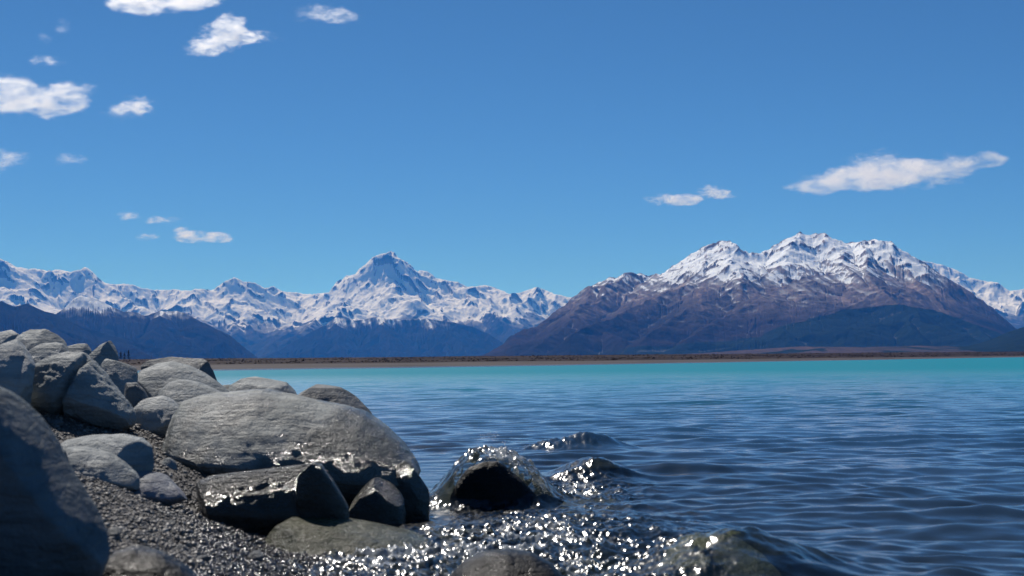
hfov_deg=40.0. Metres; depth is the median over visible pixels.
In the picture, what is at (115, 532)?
cobble
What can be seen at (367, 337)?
foothills
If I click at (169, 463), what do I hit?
stone
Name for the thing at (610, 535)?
boulder
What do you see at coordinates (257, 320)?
mountain range
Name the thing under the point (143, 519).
gravel
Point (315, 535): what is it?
boulder
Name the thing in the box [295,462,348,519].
boulder
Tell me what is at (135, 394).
boulder
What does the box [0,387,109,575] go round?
boulder
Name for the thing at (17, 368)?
boulder
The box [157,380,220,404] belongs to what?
boulder
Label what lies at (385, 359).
scrub
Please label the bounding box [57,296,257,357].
hills
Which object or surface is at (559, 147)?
sky
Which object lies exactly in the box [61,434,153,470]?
boulder
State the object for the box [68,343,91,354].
boulder
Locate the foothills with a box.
[264,317,503,357]
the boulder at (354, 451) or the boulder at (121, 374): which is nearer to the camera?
the boulder at (354, 451)
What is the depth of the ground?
35.34 m
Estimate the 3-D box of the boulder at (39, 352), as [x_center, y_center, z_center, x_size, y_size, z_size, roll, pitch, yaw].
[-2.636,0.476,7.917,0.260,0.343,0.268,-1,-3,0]
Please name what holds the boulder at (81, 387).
on the ground
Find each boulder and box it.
[0,330,18,344]
[0,339,34,405]
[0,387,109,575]
[16,329,67,350]
[29,342,68,362]
[31,351,136,428]
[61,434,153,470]
[64,446,139,490]
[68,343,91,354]
[89,341,118,365]
[100,359,137,394]
[102,546,197,575]
[124,382,147,407]
[131,471,187,504]
[133,396,178,436]
[138,361,228,397]
[141,357,216,380]
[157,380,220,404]
[162,389,420,507]
[196,463,322,535]
[228,377,296,393]
[265,517,439,575]
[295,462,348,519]
[298,384,371,413]
[349,477,405,528]
[396,461,429,535]
[450,461,537,537]
[450,548,561,575]
[558,488,632,543]
[656,532,781,575]
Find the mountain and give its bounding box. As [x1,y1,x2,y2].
[481,232,1015,355]
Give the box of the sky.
[0,0,1023,296]
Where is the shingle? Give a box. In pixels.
[105,424,435,506]
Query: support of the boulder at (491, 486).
on the ground
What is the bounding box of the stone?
[161,458,176,469]
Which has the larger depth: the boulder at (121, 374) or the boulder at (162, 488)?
the boulder at (121, 374)
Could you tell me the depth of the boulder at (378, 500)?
6.35 m
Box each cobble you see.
[107,527,120,540]
[175,544,188,551]
[197,555,209,561]
[247,550,262,561]
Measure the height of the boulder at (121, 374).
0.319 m
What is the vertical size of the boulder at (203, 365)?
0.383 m
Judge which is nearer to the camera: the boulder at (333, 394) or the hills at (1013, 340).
the boulder at (333, 394)
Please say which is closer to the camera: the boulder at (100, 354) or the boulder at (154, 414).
the boulder at (154, 414)
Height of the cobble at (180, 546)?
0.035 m
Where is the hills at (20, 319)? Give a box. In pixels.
[0,301,208,358]
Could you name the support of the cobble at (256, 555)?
on the ground
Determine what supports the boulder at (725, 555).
on the ground
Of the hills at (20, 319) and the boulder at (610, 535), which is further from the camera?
the hills at (20, 319)
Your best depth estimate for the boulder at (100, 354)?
8.34 m
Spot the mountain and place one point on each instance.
(799, 289)
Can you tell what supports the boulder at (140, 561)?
on the gravel
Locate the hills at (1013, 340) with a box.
[694,327,1023,353]
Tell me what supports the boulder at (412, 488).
on the gravel
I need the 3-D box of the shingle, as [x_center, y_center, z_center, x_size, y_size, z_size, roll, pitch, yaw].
[-2.734,0.974,10.601,3.263,0.837,8.629,1,-3,-23]
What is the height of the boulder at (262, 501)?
0.342 m
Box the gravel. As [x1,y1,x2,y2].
[35,410,372,575]
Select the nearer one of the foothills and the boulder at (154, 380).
the boulder at (154, 380)
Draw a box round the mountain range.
[0,251,1023,357]
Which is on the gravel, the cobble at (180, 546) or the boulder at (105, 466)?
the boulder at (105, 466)
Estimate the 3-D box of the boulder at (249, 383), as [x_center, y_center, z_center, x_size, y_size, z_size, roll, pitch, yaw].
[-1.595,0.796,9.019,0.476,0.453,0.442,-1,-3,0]
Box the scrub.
[122,351,1023,363]
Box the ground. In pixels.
[39,351,1023,575]
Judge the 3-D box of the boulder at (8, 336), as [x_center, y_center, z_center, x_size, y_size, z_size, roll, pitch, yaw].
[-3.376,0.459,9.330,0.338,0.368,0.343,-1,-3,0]
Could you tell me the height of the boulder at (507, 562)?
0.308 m
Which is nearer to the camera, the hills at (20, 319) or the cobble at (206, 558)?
the cobble at (206, 558)
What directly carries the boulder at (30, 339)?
on the ground
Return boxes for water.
[214,357,1023,575]

